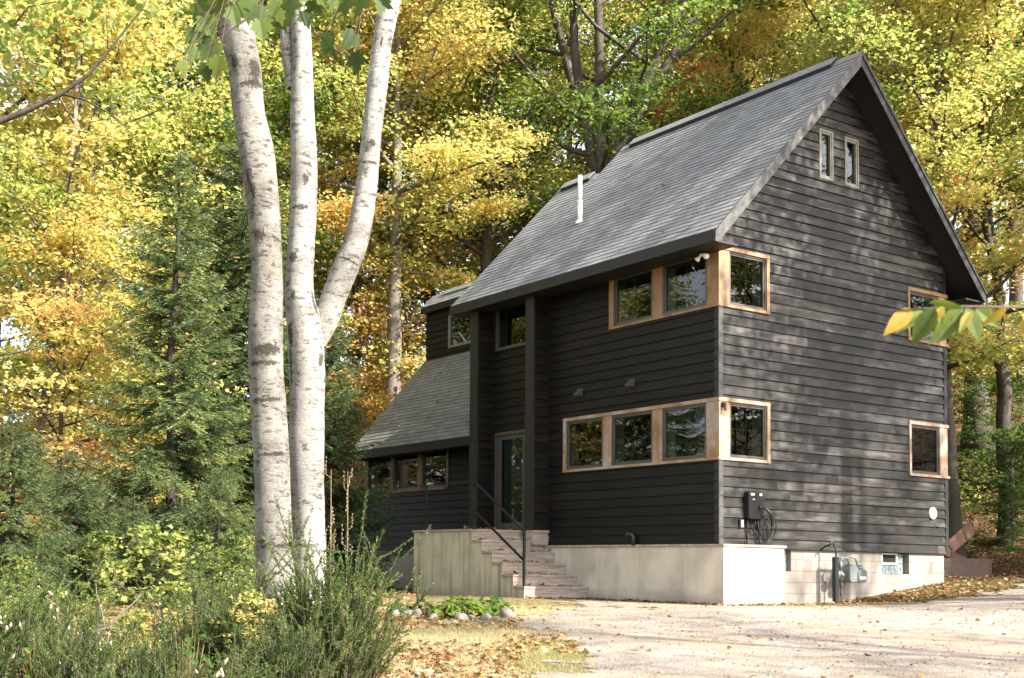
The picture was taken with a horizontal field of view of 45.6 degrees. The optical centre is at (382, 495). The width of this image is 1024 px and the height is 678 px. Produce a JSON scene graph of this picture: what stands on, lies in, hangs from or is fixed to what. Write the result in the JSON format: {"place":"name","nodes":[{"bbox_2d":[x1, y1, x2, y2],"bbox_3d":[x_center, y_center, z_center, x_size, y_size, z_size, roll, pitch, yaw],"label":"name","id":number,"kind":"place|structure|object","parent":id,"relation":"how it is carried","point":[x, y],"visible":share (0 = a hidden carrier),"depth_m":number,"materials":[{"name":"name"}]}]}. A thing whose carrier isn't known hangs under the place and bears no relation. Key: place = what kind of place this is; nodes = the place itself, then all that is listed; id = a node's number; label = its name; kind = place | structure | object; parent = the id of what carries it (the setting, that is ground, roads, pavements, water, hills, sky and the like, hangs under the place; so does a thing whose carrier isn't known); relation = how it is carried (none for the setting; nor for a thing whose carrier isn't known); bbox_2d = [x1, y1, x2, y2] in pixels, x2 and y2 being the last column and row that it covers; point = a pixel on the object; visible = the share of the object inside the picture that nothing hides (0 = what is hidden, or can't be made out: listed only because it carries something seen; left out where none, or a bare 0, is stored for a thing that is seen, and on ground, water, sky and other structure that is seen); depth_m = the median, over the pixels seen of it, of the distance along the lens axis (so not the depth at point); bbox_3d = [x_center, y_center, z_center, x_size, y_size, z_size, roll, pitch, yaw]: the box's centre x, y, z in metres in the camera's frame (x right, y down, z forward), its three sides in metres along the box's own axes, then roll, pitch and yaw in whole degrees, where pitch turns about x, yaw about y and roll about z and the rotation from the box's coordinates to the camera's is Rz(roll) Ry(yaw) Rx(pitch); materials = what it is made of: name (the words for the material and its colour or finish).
{"place":"outdoors","nodes":[
{"label":"outdoors","id":0,"kind":"place"},
{"bbox_2d":[0,0,1023,422],"label":"sky","id":1,"kind":"structure","parent":0,"point":[583,148],"materials":[{"name":"white"}]},
{"bbox_2d":[4,310,1023,677],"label":"ground","id":2,"kind":"structure","parent":0,"point":[1014,558],"depth_m":29.69,"materials":[{"name":"brown soil"}]},
{"bbox_2d":[0,550,48,619],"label":"sapling","id":3,"kind":"object","parent":2,"relation":"on","point":[18,559],"visible":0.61,"depth_m":15.46,"materials":[{"name":"green plant"}]},
{"bbox_2d":[0,601,52,677],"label":"broom bush","id":4,"kind":"object","parent":2,"relation":"on","point":[4,666],"visible":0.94,"depth_m":9.00,"materials":[{"name":"green plant"}]},
{"bbox_2d":[5,633,69,677],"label":"leafy plant","id":5,"kind":"object","parent":2,"relation":"on","point":[25,668],"visible":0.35,"depth_m":9.20,"materials":[{"name":"green plant"}]},
{"bbox_2d":[0,536,103,677],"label":"broom bush","id":6,"kind":"object","parent":2,"relation":"on","point":[14,617],"visible":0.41,"depth_m":9.68,"materials":[{"name":"green plant"}]},
{"bbox_2d":[0,408,115,608],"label":"hemlock tree","id":7,"kind":"object","parent":2,"relation":"on","point":[8,522],"visible":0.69,"depth_m":19.92,"materials":[{"name":"green plant"}]},
{"bbox_2d":[0,579,125,674],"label":"broom bush","id":8,"kind":"object","parent":2,"relation":"on","point":[83,614],"visible":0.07,"depth_m":10.43,"materials":[{"name":"green plant"}]},
{"bbox_2d":[8,448,127,599],"bbox_3d":[-5.710,0.987,22.030,2.594,3.709,3.016,2,-3,-19],"label":"hemlock tree","id":9,"kind":"object","parent":2,"relation":"on","point":[77,505],"visible":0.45,"depth_m":21.98,"materials":[{"name":"green plant"}]},
{"bbox_2d":[0,98,142,563],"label":"maple tree","id":10,"kind":"object","parent":2,"relation":"on","point":[28,340],"visible":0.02,"depth_m":54.38,"materials":[{"name":"orange plant"}]},
{"bbox_2d":[20,584,154,677],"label":"broom bush","id":11,"kind":"object","parent":2,"relation":"on","point":[50,662],"visible":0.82,"depth_m":8.87,"materials":[{"name":"green plant"}]},
{"bbox_2d":[0,2,181,335],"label":"maple tree","id":12,"kind":"object","parent":2,"relation":"on","point":[18,102],"visible":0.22,"depth_m":31.71,"materials":[{"name":"yellow plant"}]},
{"bbox_2d":[0,0,190,355],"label":"maple tree","id":13,"kind":"object","parent":2,"relation":"on","point":[87,13],"visible":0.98,"depth_m":13.71,"materials":[{"name":"yellow plant"}]},
{"bbox_2d":[63,529,128,613],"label":"sapling","id":14,"kind":"object","parent":2,"relation":"on","point":[105,538],"visible":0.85,"depth_m":18.48,"materials":[{"name":"green plant"}]},
{"bbox_2d":[57,641,148,677],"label":"broom bush","id":15,"kind":"object","parent":2,"relation":"on","point":[104,672],"visible":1,"depth_m":8.13,"materials":[{"name":"green plant"}]},
{"bbox_2d":[0,0,236,574],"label":"maple tree","id":16,"kind":"object","parent":2,"relation":"on","point":[92,189],"visible":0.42,"depth_m":28.66,"materials":[{"name":"yellow plant"}]},
{"bbox_2d":[0,196,246,558],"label":"maple tree","id":17,"kind":"object","parent":2,"relation":"on","point":[79,245],"visible":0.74,"depth_m":25.74,"materials":[{"name":"yellow plant"}]},
{"bbox_2d":[0,325,251,558],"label":"maple tree","id":18,"kind":"object","parent":2,"relation":"on","point":[124,420],"visible":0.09,"depth_m":29.12,"materials":[{"name":"green plant"}]},
{"bbox_2d":[82,494,179,606],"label":"hemlock tree","id":19,"kind":"object","parent":2,"relation":"on","point":[135,519],"visible":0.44,"depth_m":20.92,"materials":[{"name":"green plant"}]},
{"bbox_2d":[0,0,265,558],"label":"maple tree","id":20,"kind":"object","parent":2,"relation":"on","point":[66,163],"visible":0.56,"depth_m":27.20,"materials":[{"name":"yellow plant"}]},
{"bbox_2d":[106,607,159,674],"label":"sapling","id":21,"kind":"object","parent":2,"relation":"on","point":[142,616],"visible":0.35,"depth_m":10.57,"materials":[{"name":"yellow plant"}]},
{"bbox_2d":[0,0,272,567],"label":"maple tree","id":22,"kind":"object","parent":2,"relation":"on","point":[189,126],"visible":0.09,"depth_m":35.98,"materials":[{"name":"yellow plant"}]},
{"bbox_2d":[2,0,285,570],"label":"maple tree","id":23,"kind":"object","parent":2,"relation":"on","point":[197,174],"visible":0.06,"depth_m":39.38,"materials":[{"name":"yellow plant"}]},
{"bbox_2d":[91,616,198,677],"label":"broom bush","id":24,"kind":"object","parent":2,"relation":"on","point":[141,653],"visible":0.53,"depth_m":9.26,"materials":[{"name":"green plant"}]},
{"bbox_2d":[45,149,255,597],"bbox_3d":[-4.375,-2.274,24.374,4.923,9.542,5.005,0,-3,9],"label":"spruce tree","id":25,"kind":"object","parent":2,"relation":"on","point":[170,481],"visible":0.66,"depth_m":23.94,"materials":[{"name":"green plant"}]},
{"bbox_2d":[98,521,210,663],"bbox_3d":[-2.134,1.138,11.043,1.029,1.806,1.005,2,-4,-24],"label":"sapling","id":26,"kind":"object","parent":2,"relation":"on","point":[165,539],"visible":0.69,"depth_m":10.98,"materials":[{"name":"green plant"}]},
{"bbox_2d":[150,626,220,677],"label":"leafy plant","id":27,"kind":"object","parent":2,"relation":"on","point":[192,661],"visible":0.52,"depth_m":9.65,"materials":[{"name":"green plant"}]},
{"bbox_2d":[126,641,253,677],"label":"broom bush","id":28,"kind":"object","parent":2,"relation":"on","point":[158,668],"visible":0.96,"depth_m":8.49,"materials":[{"name":"green plant"}]},
{"bbox_2d":[133,553,256,677],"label":"broom bush","id":29,"kind":"object","parent":2,"relation":"on","point":[199,616],"visible":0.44,"depth_m":10.04,"materials":[{"name":"green plant"}]},
{"bbox_2d":[163,528,227,616],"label":"sapling","id":30,"kind":"object","parent":2,"relation":"on","point":[197,537],"visible":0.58,"depth_m":18.01,"materials":[{"name":"green plant"}]},
{"bbox_2d":[145,465,255,610],"bbox_3d":[-2.725,1.087,20.002,2.614,3.214,2.248,1,-3,-3],"label":"hemlock tree","id":31,"kind":"object","parent":2,"relation":"on","point":[216,508],"visible":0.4,"depth_m":19.93,"materials":[{"name":"green plant"}]},
{"bbox_2d":[160,543,276,650],"bbox_3d":[-1.486,1.080,10.911,1.083,1.310,1.201,1,-3,-1],"label":"broom bush","id":32,"kind":"object","parent":2,"relation":"on","point":[260,587],"visible":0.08,"depth_m":10.92,"materials":[{"name":"green plant"}]},
{"bbox_2d":[206,527,255,611],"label":"sapling","id":33,"kind":"object","parent":2,"relation":"on","point":[233,538],"visible":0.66,"depth_m":16.46,"materials":[{"name":"green plant"}]},
{"bbox_2d":[81,120,391,586],"bbox_3d":[-3.525,-3.263,30.210,7.395,12.718,7.690,0,-3,16],"label":"spruce tree","id":34,"kind":"object","parent":2,"relation":"on","point":[233,216],"visible":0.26,"depth_m":29.83,"materials":[{"name":"green plant"}]},
{"bbox_2d":[52,0,438,465],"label":"maple tree","id":35,"kind":"object","parent":2,"relation":"on","point":[285,99],"visible":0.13,"depth_m":36.62,"materials":[{"name":"yellow plant"}]},
{"bbox_2d":[195,624,299,677],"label":"broom bush","id":36,"kind":"object","parent":2,"relation":"on","point":[258,673],"visible":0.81,"depth_m":9.12,"materials":[{"name":"green plant"}]},
{"bbox_2d":[209,589,287,669],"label":"sapling","id":37,"kind":"object","parent":2,"relation":"on","point":[252,601],"visible":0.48,"depth_m":9.85,"materials":[{"name":"yellow plant"}]},
{"bbox_2d":[196,593,337,676],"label":"broom bush","id":38,"kind":"object","parent":2,"relation":"on","point":[240,641],"visible":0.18,"depth_m":9.78,"materials":[{"name":"green plant"}]},
{"bbox_2d":[125,0,417,392],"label":"maple tree","id":39,"kind":"object","parent":2,"relation":"on","point":[275,76],"visible":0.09,"depth_m":41.12,"materials":[{"name":"yellow plant"}]},
{"bbox_2d":[175,0,405,84],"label":"maple tree","id":40,"kind":"object","parent":2,"relation":"on","point":[201,33],"visible":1,"depth_m":5.60,"materials":[{"name":"green plant"}]},
{"bbox_2d":[212,0,399,613],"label":"birch tree","id":41,"kind":"object","parent":2,"relation":"on","point":[288,472],"visible":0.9,"depth_m":14.79,"materials":[{"name":"white plant"}]},
{"bbox_2d":[243,608,369,677],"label":"broom bush","id":42,"kind":"object","parent":2,"relation":"on","point":[306,666],"visible":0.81,"depth_m":9.44,"materials":[{"name":"green plant"}]},
{"bbox_2d":[232,301,413,590],"bbox_3d":[-1.432,-1.076,29.099,4.614,7.631,4.437,2,-3,-17],"label":"spruce tree","id":43,"kind":"object","parent":2,"relation":"on","point":[345,416],"visible":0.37,"depth_m":29.08,"materials":[{"name":"green plant"}]},
{"bbox_2d":[208,2,468,498],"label":"maple tree","id":44,"kind":"object","parent":2,"relation":"on","point":[321,171],"visible":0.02,"depth_m":49.88,"materials":[{"name":"yellow plant"}]},
{"bbox_2d":[249,490,433,677],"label":"broom bush","id":45,"kind":"object","parent":2,"relation":"on","point":[298,608],"visible":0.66,"depth_m":10.22,"materials":[{"name":"green plant"}]},
{"bbox_2d":[285,290,425,546],"bbox_3d":[-0.325,-1.567,38.071,7.349,9.495,8.365,1,-3,-6],"label":"maple tree","id":46,"kind":"object","parent":2,"relation":"on","point":[367,321],"visible":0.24,"depth_m":37.97,"materials":[{"name":"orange plant"}]},
{"bbox_2d":[192,1,519,573],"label":"maple tree","id":47,"kind":"object","parent":2,"relation":"on","point":[365,264],"visible":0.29,"depth_m":38.21,"materials":[{"name":"yellow plant"}]},
{"bbox_2d":[343,593,412,677],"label":"broom bush","id":48,"kind":"object","parent":2,"relation":"on","point":[375,671],"visible":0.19,"depth_m":10.71,"materials":[{"name":"green plant"}]},
{"bbox_2d":[265,4,511,485],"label":"maple tree","id":49,"kind":"object","parent":2,"relation":"on","point":[408,302],"depth_m":49.28,"materials":[{"name":"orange plant"}]},
{"bbox_2d":[261,0,576,409],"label":"maple tree","id":50,"kind":"object","parent":2,"relation":"on","point":[443,53],"visible":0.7,"depth_m":37.00,"materials":[{"name":"yellow plant"}]},
{"bbox_2d":[283,0,611,311],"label":"maple tree","id":51,"kind":"object","parent":2,"relation":"on","point":[500,187],"visible":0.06,"depth_m":42.92,"materials":[{"name":"yellow plant"}]},
{"bbox_2d":[429,595,493,619],"bbox_3d":[1.133,1.658,17.886,0.978,0.383,0.984,3,-4,-32],"label":"leafy plant","id":52,"kind":"object","parent":2,"relation":"on","point":[453,606],"visible":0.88,"depth_m":17.69,"materials":[{"name":"green plant"}]},
{"bbox_2d":[325,0,633,292],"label":"maple tree","id":53,"kind":"object","parent":2,"relation":"on","point":[539,98],"visible":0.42,"depth_m":40.12,"materials":[{"name":"yellow plant"}]},
{"bbox_2d":[412,529,587,599],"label":"porch steps","id":54,"kind":"structure","parent":2,"relation":"on","point":[463,562],"depth_m":24.10,"materials":[{"name":"wood"}]},
{"bbox_2d":[417,480,525,586],"bbox_3d":[1.712,0.852,24.236,0.110,2.305,3.660,3,-4,-32],"label":"handrail","id":55,"kind":"object","parent":54,"relation":"on","point":[474,511],"visible":0.91,"depth_m":23.69,"materials":[{"name":"black metal"}]},
{"bbox_2d":[0,301,1023,614],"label":"undergrowth","id":56,"kind":"object","parent":2,"relation":"on","point":[976,495],"visible":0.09,"depth_m":23.75,"materials":[{"name":"green plant"}]},
{"bbox_2d":[7,128,1023,677],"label":"fallen leaves","id":57,"kind":"object","parent":2,"relation":"on","point":[443,658],"visible":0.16,"depth_m":16.05,"materials":[{"name":"brown plant"}]},
{"bbox_2d":[451,0,647,260],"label":"maple tree","id":58,"kind":"object","parent":2,"relation":"on","point":[605,62],"visible":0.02,"depth_m":52.68,"materials":[{"name":"plant"}]},
{"bbox_2d":[411,0,692,261],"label":"maple tree","id":59,"kind":"object","parent":2,"relation":"on","point":[566,103],"visible":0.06,"depth_m":47.25,"materials":[{"name":"yellow plant"}]},
{"bbox_2d":[406,0,812,236],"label":"maple tree","id":60,"kind":"object","parent":2,"relation":"on","point":[642,94],"visible":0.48,"depth_m":37.83,"materials":[{"name":"green plant"}]},
{"bbox_2d":[349,51,986,605],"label":"wooden house","id":61,"kind":"structure","parent":2,"relation":"on","point":[635,419],"depth_m":23.11,"materials":[{"name":"black wood"}]},
{"bbox_2d":[368,458,389,491],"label":"window","id":62,"kind":"structure","parent":61,"relation":"in","point":[383,476],"depth_m":33.01,"materials":[{"name":"clear glass"}]},
{"bbox_2d":[394,455,417,490],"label":"window","id":63,"kind":"structure","parent":61,"relation":"in","point":[405,467],"depth_m":31.91,"materials":[{"name":"clear glass"}]},
{"bbox_2d":[422,451,445,488],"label":"window","id":64,"kind":"structure","parent":61,"relation":"in","point":[434,464],"depth_m":30.80,"materials":[{"name":"clear glass"}]},
{"bbox_2d":[448,315,470,347],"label":"window","id":65,"kind":"structure","parent":61,"relation":"in","point":[458,327],"depth_m":33.60,"materials":[{"name":"clear glass"}]},
{"bbox_2d":[494,429,524,529],"bbox_3d":[2.771,-0.298,25.713,0.191,2.150,1.060,3,-4,-32],"label":"door","id":66,"kind":"structure","parent":61,"relation":"in","point":[510,445],"depth_m":25.80,"materials":[{"name":"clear glass"}]},
{"bbox_2d":[495,304,525,351],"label":"window","id":67,"kind":"structure","parent":61,"relation":"in","point":[510,323],"depth_m":25.97,"materials":[{"name":"clear glass"}]},
{"bbox_2d":[566,417,602,469],"bbox_3d":[4.035,-1.020,23.795,0.112,0.974,1.069,3,-4,-32],"label":"window","id":68,"kind":"structure","parent":61,"relation":"in","point":[584,438],"depth_m":23.81,"materials":[{"name":"clear glass"}]},
{"bbox_2d":[611,410,652,465],"bbox_3d":[4.739,-1.073,22.688,0.112,0.974,1.094,3,-4,-32],"label":"window","id":69,"kind":"structure","parent":61,"relation":"in","point":[632,433],"depth_m":22.70,"materials":[{"name":"clear glass"}]},
{"bbox_2d":[614,269,652,325],"bbox_3d":[4.791,-3.748,22.819,0.112,0.956,1.037,3,-4,-32],"label":"window","id":70,"kind":"structure","parent":61,"relation":"in","point":[633,294],"depth_m":22.83,"materials":[{"name":"clear glass"}]},
{"bbox_2d":[662,402,705,460],"bbox_3d":[5.445,-1.126,21.580,0.112,0.974,1.067,3,-4,-32],"label":"window","id":71,"kind":"structure","parent":61,"relation":"in","point":[683,427],"depth_m":21.60,"materials":[{"name":"clear glass"}]},
{"bbox_2d":[663,257,706,314],"bbox_3d":[5.489,-3.801,21.722,0.112,0.956,1.072,3,-4,-32],"label":"window","id":72,"kind":"structure","parent":61,"relation":"in","point":[684,282],"depth_m":21.74,"materials":[{"name":"clear glass"}]},
{"bbox_2d":[729,251,765,310],"bbox_3d":[6.464,-3.802,21.461,0.962,0.956,0.112,3,-4,-32],"label":"window","id":73,"kind":"structure","parent":61,"relation":"in","point":[747,273],"depth_m":21.47,"materials":[{"name":"clear glass"}]},
{"bbox_2d":[730,402,766,459],"bbox_3d":[6.426,-1.127,21.309,0.962,0.974,0.112,3,-4,-32],"label":"window","id":74,"kind":"structure","parent":61,"relation":"in","point":[747,421],"depth_m":21.32,"materials":[{"name":"clear glass"}]},
{"bbox_2d":[744,491,776,544],"bbox_3d":[6.696,0.394,21.175,0.695,0.936,0.266,3,-4,-32],"label":"car charger","id":75,"kind":"object","parent":61,"relation":"attached to","point":[754,508],"visible":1,"depth_m":21.12,"materials":[{"name":"black plastic"}]},
{"bbox_2d":[818,128,833,180],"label":"window","id":76,"kind":"structure","parent":61,"relation":"in","point":[826,157],"depth_m":22.79,"materials":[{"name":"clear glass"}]},
{"bbox_2d":[821,541,866,603],"bbox_3d":[8.540,1.568,22.204,0.939,1.452,0.256,2,-4,-22],"label":"gas meter","id":77,"kind":"object","parent":61,"relation":"attached to","point":[849,572],"visible":0.99,"depth_m":22.09,"materials":[{"name":"grey metal"}]},
{"bbox_2d":[840,136,858,188],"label":"window","id":78,"kind":"structure","parent":61,"relation":"in","point":[851,151],"depth_m":23.20,"materials":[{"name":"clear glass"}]},
{"bbox_2d":[882,553,902,573],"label":"basement window","id":79,"kind":"structure","parent":61,"relation":"in","point":[891,562],"depth_m":23.49,"materials":[{"name":"clear glass"}]},
{"bbox_2d":[905,424,939,474],"bbox_3d":[10.760,-0.904,24.151,0.952,0.974,0.272,3,-4,-32],"label":"window","id":80,"kind":"structure","parent":61,"relation":"in","point":[925,439],"depth_m":24.11,"materials":[{"name":"clear glass"}]},
{"bbox_2d":[910,291,937,342],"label":"window","id":81,"kind":"structure","parent":61,"relation":"in","point":[917,300],"depth_m":24.23,"materials":[{"name":"clear glass"}]},
{"bbox_2d":[529,0,822,163],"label":"maple tree","id":82,"kind":"object","parent":2,"relation":"on","point":[629,71],"visible":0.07,"depth_m":44.10,"materials":[{"name":"green plant"}]},
{"bbox_2d":[605,53,754,148],"bbox_3d":[10.237,-6.740,40.078,7.605,15.643,7.906,-1,-4,27],"label":"maple tree","id":83,"kind":"object","parent":2,"relation":"on","point":[698,69],"visible":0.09,"depth_m":39.87,"materials":[{"name":"yellow plant"}]},
{"bbox_2d":[604,0,845,131],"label":"maple tree","id":84,"kind":"object","parent":2,"relation":"on","point":[778,42],"visible":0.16,"depth_m":42.26,"materials":[{"name":"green plant"}]},
{"bbox_2d":[625,0,928,127],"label":"maple tree","id":85,"kind":"object","parent":2,"relation":"on","point":[704,58],"visible":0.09,"depth_m":41.40,"materials":[{"name":"yellow plant"}]},
{"bbox_2d":[736,0,944,136],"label":"maple tree","id":86,"kind":"object","parent":2,"relation":"on","point":[818,19],"visible":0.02,"depth_m":48.84,"materials":[{"name":"green plant"}]},
{"bbox_2d":[741,0,1019,255],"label":"maple tree","id":87,"kind":"object","parent":2,"relation":"on","point":[828,53],"visible":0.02,"depth_m":36.47,"materials":[{"name":"yellow plant"}]},
{"bbox_2d":[767,0,1023,335],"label":"maple tree","id":88,"kind":"object","parent":2,"relation":"on","point":[1018,36],"visible":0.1,"depth_m":32.87,"materials":[{"name":"yellow plant"}]},
{"bbox_2d":[775,0,1023,461],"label":"maple tree","id":89,"kind":"object","parent":2,"relation":"on","point":[978,445],"visible":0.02,"depth_m":36.01,"materials":[{"name":"yellow plant"}]},
{"bbox_2d":[780,0,1023,556],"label":"maple tree","id":90,"kind":"object","parent":2,"relation":"on","point":[1009,259],"visible":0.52,"depth_m":29.71,"materials":[{"name":"yellow plant"}]},
{"bbox_2d":[817,0,1023,546],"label":"maple tree","id":91,"kind":"object","parent":2,"relation":"on","point":[1005,394],"visible":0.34,"depth_m":30.97,"materials":[{"name":"yellow plant"}]},
{"bbox_2d":[861,1,1023,221],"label":"maple tree","id":92,"kind":"object","parent":2,"relation":"on","point":[918,21],"visible":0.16,"depth_m":31.96,"materials":[{"name":"yellow plant"}]},
{"bbox_2d":[882,9,1023,304],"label":"maple tree","id":93,"kind":"object","parent":2,"relation":"on","point":[1017,294],"visible":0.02,"depth_m":52.22,"materials":[{"name":"yellow plant"}]},
{"bbox_2d":[883,300,1023,345],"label":"beech sapling","id":94,"kind":"object","parent":2,"relation":"on","point":[954,319],"visible":1,"depth_m":2.08,"materials":[{"name":"green plant"}]},
{"bbox_2d":[944,558,991,576],"bbox_3d":[12.897,1.791,28.297,3.000,0.650,1.160,3,-4,-32],"label":"planter box","id":95,"kind":"object","parent":2,"relation":"on","point":[965,567],"visible":0.31,"depth_m":28.08,"materials":[{"name":"brown wood"}]},
{"bbox_2d":[944,523,974,557],"bbox_3d":[13.637,1.073,28.578,1.626,0.920,0.142,4,-4,-40],"label":"wooden plank","id":96,"kind":"object","parent":95,"relation":"on","point":[961,536],"visible":0.79,"depth_m":28.67,"materials":[{"name":"red wood"}]},
{"bbox_2d":[957,449,990,496],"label":"sapling","id":97,"kind":"object","parent":2,"relation":"on","point":[967,454],"visible":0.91,"depth_m":34.10,"materials":[{"name":"green plant"}]},
{"bbox_2d":[953,375,1023,485],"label":"maple tree","id":98,"kind":"object","parent":2,"relation":"on","point":[993,388],"visible":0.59,"depth_m":34.31,"materials":[{"name":"green plant"}]},
{"bbox_2d":[963,435,1023,553],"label":"maple tree","id":99,"kind":"object","parent":2,"relation":"on","point":[1018,447],"visible":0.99,"depth_m":29.23,"materials":[{"name":"green plant"}]},
{"bbox_2d":[964,420,1023,547],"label":"sapling","id":100,"kind":"object","parent":2,"relation":"on","point":[1003,481],"visible":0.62,"depth_m":30.60,"materials":[{"name":"green plant"}]},
{"bbox_2d":[41,576,1023,677],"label":"grass","id":101,"kind":"structure","parent":0,"point":[475,635],"depth_m":14.04,"materials":[{"name":"plant"}]},
{"bbox_2d":[364,583,1023,677],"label":"driveway","id":102,"kind":"structure","parent":0,"point":[960,646],"depth_m":14.82,"materials":[{"name":"beige gravel"}]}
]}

